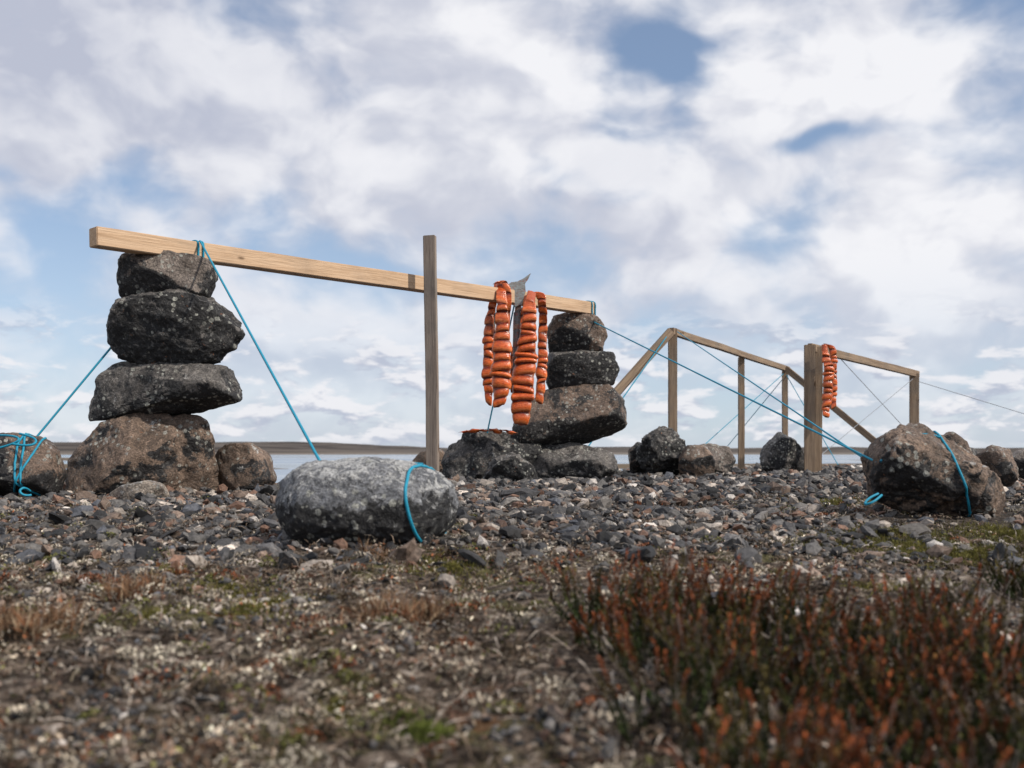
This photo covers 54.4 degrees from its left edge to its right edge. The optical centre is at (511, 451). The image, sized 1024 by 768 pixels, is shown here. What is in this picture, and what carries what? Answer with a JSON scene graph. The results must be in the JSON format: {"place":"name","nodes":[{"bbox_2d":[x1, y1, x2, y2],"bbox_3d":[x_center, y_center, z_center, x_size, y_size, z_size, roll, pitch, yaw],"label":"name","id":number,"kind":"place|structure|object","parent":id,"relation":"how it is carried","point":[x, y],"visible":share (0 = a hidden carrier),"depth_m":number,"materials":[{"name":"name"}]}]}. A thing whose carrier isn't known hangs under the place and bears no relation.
{"place":"outdoors","nodes":[
{"label":"outdoors","id":0,"kind":"place"},
{"bbox_2d":[61,455,861,482],"bbox_3d":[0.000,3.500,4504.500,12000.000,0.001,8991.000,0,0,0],"label":"water","id":1,"kind":"structure","parent":0,"point":[289,463],"depth_m":459.49,"materials":[{"name":"liquid"}]},
{"bbox_2d":[0,442,1023,767],"bbox_3d":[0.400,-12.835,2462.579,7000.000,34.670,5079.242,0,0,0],"label":"ground","id":2,"kind":"structure","parent":0,"point":[28,682],"depth_m":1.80,"materials":[{"name":"beige plant"}]},
{"bbox_2d":[0,432,66,496],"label":"boulder","id":3,"kind":"object","parent":2,"relation":"on","point":[44,471],"visible":0.69,"depth_m":4.86,"materials":[{"name":"stone"}]},
{"bbox_2d":[0,599,73,643],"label":"dry grass tuft","id":4,"kind":"object","parent":2,"relation":"on","point":[16,620],"visible":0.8,"depth_m":1.87,"materials":[{"name":"brown plant"}]},
{"bbox_2d":[21,589,92,636],"bbox_3d":[-0.885,0.315,1.952,0.156,0.090,0.169,0,0,-33],"label":"dry grass tuft","id":5,"kind":"object","parent":2,"relation":"on","point":[53,616],"visible":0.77,"depth_m":1.95,"materials":[{"name":"brown plant"}]},
{"bbox_2d":[88,566,170,603],"bbox_3d":[-0.886,0.299,2.300,0.206,0.089,0.284,0,0,0],"label":"dry grass tuft","id":6,"kind":"object","parent":2,"relation":"on","point":[126,590],"visible":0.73,"depth_m":2.24,"materials":[{"name":"brown plant"}]},
{"bbox_2d":[109,480,169,499],"bbox_3d":[-1.780,0.200,4.761,0.274,0.129,0.150,0,0,0],"label":"boulder","id":7,"kind":"object","parent":2,"relation":"on","point":[145,487],"visible":0.63,"depth_m":4.70,"materials":[{"name":"grey stone"}]},
{"bbox_2d":[64,250,244,494],"bbox_3d":[-1.862,-0.401,5.284,0.909,1.312,0.630,0,0,0],"label":"stone cairn","id":8,"kind":"object","parent":2,"relation":"on","point":[175,332],"visible":0.91,"depth_m":5.12,"materials":[{"name":"grey stone"}]},
{"bbox_2d":[215,442,276,490],"bbox_3d":[-1.475,0.096,5.460,0.391,0.299,0.260,0,0,27],"label":"boulder","id":9,"kind":"object","parent":2,"relation":"on","point":[248,466],"visible":0.73,"depth_m":5.35,"materials":[{"name":"stone"}]},
{"bbox_2d":[89,226,594,471],"bbox_3d":[-0.650,-0.537,6.410,0.286,1.716,4.092,0,0,42],"label":"fish drying rack","id":10,"kind":"object","parent":2,"relation":"on","point":[430,285],"visible":0.88,"depth_m":6.33,"materials":[{"name":"brown wood"}]},
{"bbox_2d":[0,347,110,496],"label":"blue rope","id":11,"kind":"object","parent":10,"relation":"attached to","point":[21,467],"visible":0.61,"depth_m":4.83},
{"bbox_2d":[192,240,446,542],"bbox_3d":[-1.043,-0.417,4.237,0.375,1.448,2.733,0,0,-37],"label":"blue rope","id":12,"kind":"object","parent":10,"relation":"attached to","point":[411,468],"visible":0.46,"depth_m":3.79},
{"bbox_2d":[481,280,511,407],"bbox_3d":[-0.116,-0.774,7.149,0.177,0.926,0.350,0,0,-22],"label":"dried fish","id":13,"kind":"object","parent":10,"relation":"hanging from","point":[495,372],"visible":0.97,"depth_m":7.04},
{"bbox_2d":[487,305,514,432],"bbox_3d":[-0.086,-0.627,7.568,0.012,1.015,0.438,0,0,-32],"label":"blue rope","id":14,"kind":"object","parent":10,"relation":"attached to","point":[492,404],"visible":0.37,"depth_m":7.66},
{"bbox_2d":[509,273,547,425],"bbox_3d":[0.138,-0.746,7.259,0.380,1.112,0.242,0,0,-30],"label":"dried fish","id":15,"kind":"object","parent":10,"relation":"hanging from","point":[524,357],"visible":0.99,"depth_m":7.16},
{"bbox_2d":[589,301,970,516],"bbox_3d":[1.221,-0.458,5.929,0.534,1.504,4.354,0,0,-11],"label":"blue rope","id":16,"kind":"object","parent":10,"relation":"attached to","point":[938,435],"visible":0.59,"depth_m":4.32,"materials":[{"name":"blue fabric"}]},
{"bbox_2d":[275,456,458,545],"bbox_3d":[-0.477,0.175,3.300,0.600,0.322,0.487,0,0,0],"label":"boulder","id":17,"kind":"object","parent":2,"relation":"on","point":[349,499],"visible":0.81,"depth_m":3.10,"materials":[{"name":"grey stone"}]},
{"bbox_2d":[356,537,391,560],"bbox_3d":[-0.410,0.285,2.958,0.140,0.084,0.133,0,0,0],"label":"dry grass tuft","id":18,"kind":"object","parent":2,"relation":"on","point":[367,550],"visible":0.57,"depth_m":2.95,"materials":[{"name":"brown plant"}]},
{"bbox_2d":[141,500,653,673],"bbox_3d":[0.207,0.293,3.052,1.605,0.157,2.795,0,0,43],"label":"red bearberry","id":19,"kind":"object","parent":2,"relation":"on","point":[177,571],"visible":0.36,"depth_m":2.62,"materials":[{"name":"red plant"}]},
{"bbox_2d":[337,584,461,627],"bbox_3d":[-0.233,0.312,2.038,0.272,0.091,0.240,0,0,0],"label":"dry grass tuft","id":20,"kind":"object","parent":2,"relation":"on","point":[424,612],"visible":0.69,"depth_m":2.01,"materials":[{"name":"brown plant"}]},
{"bbox_2d":[381,706,461,750],"bbox_3d":[-0.132,0.386,1.403,0.106,0.042,0.157,0,0,-25],"label":"moss","id":21,"kind":"object","parent":2,"relation":"on","point":[424,728],"visible":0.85,"depth_m":1.38,"materials":[{"name":"green plant"}]},
{"bbox_2d":[0,486,1022,767],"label":"tundra plants","id":22,"kind":"object","parent":2,"relation":"on","point":[452,620],"visible":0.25,"depth_m":2.31,"materials":[{"name":"green plant"}]},
{"bbox_2d":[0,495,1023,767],"bbox_3d":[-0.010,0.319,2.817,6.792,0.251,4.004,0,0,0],"label":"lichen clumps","id":23,"kind":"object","parent":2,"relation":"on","point":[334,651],"visible":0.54,"depth_m":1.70,"materials":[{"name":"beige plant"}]},
{"bbox_2d":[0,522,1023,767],"bbox_3d":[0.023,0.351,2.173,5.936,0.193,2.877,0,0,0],"label":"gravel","id":24,"kind":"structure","parent":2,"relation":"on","point":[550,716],"depth_m":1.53,"materials":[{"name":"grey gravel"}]},
{"bbox_2d":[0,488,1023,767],"bbox_3d":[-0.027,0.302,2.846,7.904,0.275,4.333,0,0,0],"label":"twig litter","id":25,"kind":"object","parent":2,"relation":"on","point":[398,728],"visible":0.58,"depth_m":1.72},
{"bbox_2d":[412,312,627,481],"bbox_3d":[0.108,-0.409,7.716,1.687,1.433,1.082,0,0,-12],"label":"stone cairn","id":26,"kind":"object","parent":2,"relation":"on","point":[579,407],"visible":0.85,"depth_m":7.71,"materials":[{"name":"grey stone"}]},
{"bbox_2d":[459,428,516,434],"bbox_3d":[-0.184,-0.156,7.606,0.455,0.053,0.104,0,0,0],"label":"fish piece","id":27,"kind":"object","parent":26,"relation":"on","point":[498,431],"visible":1,"depth_m":7.57,"materials":[{"name":"orange food"}]},
{"bbox_2d":[116,494,1023,720],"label":"moss","id":28,"kind":"object","parent":2,"relation":"on","point":[1001,531],"visible":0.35,"depth_m":2.73,"materials":[{"name":"green plant"}]},
{"bbox_2d":[628,442,646,472],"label":"boulder","id":29,"kind":"object","parent":2,"relation":"on","point":[634,464],"visible":0.53,"depth_m":9.24,"materials":[{"name":"grey stone"}]},
{"bbox_2d":[636,426,685,474],"bbox_3d":[1.368,0.016,8.989,0.475,0.505,0.394,0,0,0],"label":"boulder","id":30,"kind":"object","parent":2,"relation":"on","point":[660,449],"visible":0.83,"depth_m":8.90,"materials":[{"name":"grey stone"}]},
{"bbox_2d":[678,445,714,475],"bbox_3d":[1.631,0.086,8.802,0.326,0.302,0.247,0,0,0],"label":"boulder","id":31,"kind":"object","parent":2,"relation":"on","point":[696,460],"visible":0.85,"depth_m":8.72,"materials":[{"name":"stone"}]},
{"bbox_2d":[701,443,735,472],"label":"boulder","id":32,"kind":"object","parent":2,"relation":"on","point":[724,458],"visible":0.5,"depth_m":9.52,"materials":[{"name":"grey stone"}]},
{"bbox_2d":[614,328,875,469],"bbox_3d":[2.453,-0.443,10.998,1.735,1.599,5.388,0,0,45],"label":"drying rack frame","id":33,"kind":"object","parent":2,"relation":"on","point":[633,373],"visible":0.64,"depth_m":11.48,"materials":[{"name":"brown wood"}]},
{"bbox_2d":[588,337,666,445],"bbox_3d":[1.069,-0.536,9.450,1.358,1.327,0.012,0,0,-42],"label":"blue rope","id":34,"kind":"object","parent":33,"relation":"attached to","point":[640,372],"visible":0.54,"depth_m":9.62,"materials":[{"name":"blue fabric"}]},
{"bbox_2d":[677,331,860,456],"bbox_3d":[1.562,-0.574,7.000,0.008,1.263,5.904,0,0,2],"label":"blue rope","id":35,"kind":"object","parent":33,"relation":"attached to","point":[818,427],"visible":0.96,"depth_m":5.66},
{"bbox_2d":[705,373,837,464],"bbox_3d":[2.947,-0.430,13.100,2.005,1.258,3.007,0,0,0],"label":"blue rope","id":36,"kind":"object","parent":33,"relation":"attached to","point":[760,406],"visible":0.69,"depth_m":13.00,"materials":[{"name":"blue"}]},
{"bbox_2d":[539,532,1023,767],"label":"heather shrub","id":37,"kind":"object","parent":2,"relation":"on","point":[683,642],"visible":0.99,"depth_m":1.44,"materials":[{"name":"brown plant"}]},
{"bbox_2d":[759,432,803,471],"bbox_3d":[2.933,0.006,10.807,0.534,0.450,0.387,0,0,0],"label":"boulder","id":38,"kind":"object","parent":2,"relation":"on","point":[780,450],"visible":0.88,"depth_m":10.66,"materials":[{"name":"grey stone"}]},
{"bbox_2d":[804,343,919,471],"bbox_3d":[4.268,-0.396,11.880,0.135,1.500,3.658,0,0,39],"label":"drying rack frame","id":39,"kind":"object","parent":2,"relation":"on","point":[813,379],"visible":0.88,"depth_m":10.59,"materials":[{"name":"brown wood"}]},
{"bbox_2d":[821,344,837,417],"bbox_3d":[3.320,-0.745,10.412,0.131,0.782,0.214,0,0,38],"label":"dried fish","id":40,"kind":"object","parent":39,"relation":"hanging from","point":[830,388],"visible":1,"depth_m":10.37},
{"bbox_2d":[822,360,912,453],"bbox_3d":[4.420,-0.453,12.296,2.334,1.282,0.792,0,0,-36],"label":"guy line","id":41,"kind":"object","parent":39,"relation":"attached to","point":[875,409],"visible":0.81,"depth_m":12.36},
{"bbox_2d":[919,381,1023,413],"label":"guy line","id":42,"kind":"object","parent":39,"relation":"attached to","point":[971,397],"visible":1,"depth_m":12.98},
{"bbox_2d":[860,423,1005,515],"bbox_3d":[1.717,0.090,4.001,0.579,0.420,0.380,0,0,0],"label":"boulder","id":43,"kind":"object","parent":2,"relation":"on","point":[914,469],"visible":0.93,"depth_m":3.89,"materials":[{"name":"stone"}]},
{"bbox_2d":[943,432,972,453],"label":"boulder","id":44,"kind":"object","parent":2,"relation":"on","point":[960,441],"visible":0.23,"depth_m":5.33,"materials":[{"name":"stone"}]},
{"bbox_2d":[895,564,1023,616],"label":"heather shrub","id":45,"kind":"object","parent":2,"relation":"on","point":[985,602],"visible":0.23,"depth_m":2.17,"materials":[{"name":"brown plant"}]},
{"bbox_2d":[970,447,977,454],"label":"boulder","id":46,"kind":"object","parent":2,"relation":"on","point":[974,451],"visible":0.06,"depth_m":6.56,"materials":[{"name":"grey stone"}]},
{"bbox_2d":[975,445,1018,486],"bbox_3d":[2.671,0.087,5.493,0.254,0.254,0.218,0,0,0],"label":"boulder","id":47,"kind":"object","parent":2,"relation":"on","point":[999,461],"visible":0.59,"depth_m":5.43,"materials":[{"name":"stone"}]},
{"bbox_2d":[977,544,1023,601],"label":"heather shrub","id":48,"kind":"object","parent":2,"relation":"on","point":[1016,584],"visible":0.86,"depth_m":2.38,"materials":[{"name":"green plant"}]},
{"bbox_2d":[1012,449,1023,478],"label":"boulder","id":49,"kind":"object","parent":2,"relation":"on","point":[1018,455],"visible":0.48,"depth_m":6.93,"materials":[{"name":"grey stone"}]},
{"bbox_2d":[0,462,1023,601],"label":"gravel","id":50,"kind":"structure","parent":0,"point":[828,484],"depth_m":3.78,"materials":[{"name":"grey gravel"}]},
{"bbox_2d":[0,0,1023,447],"label":"sky","id":51,"kind":"structure","parent":0,"point":[767,179],"materials":[{"name":"white"}]}
]}

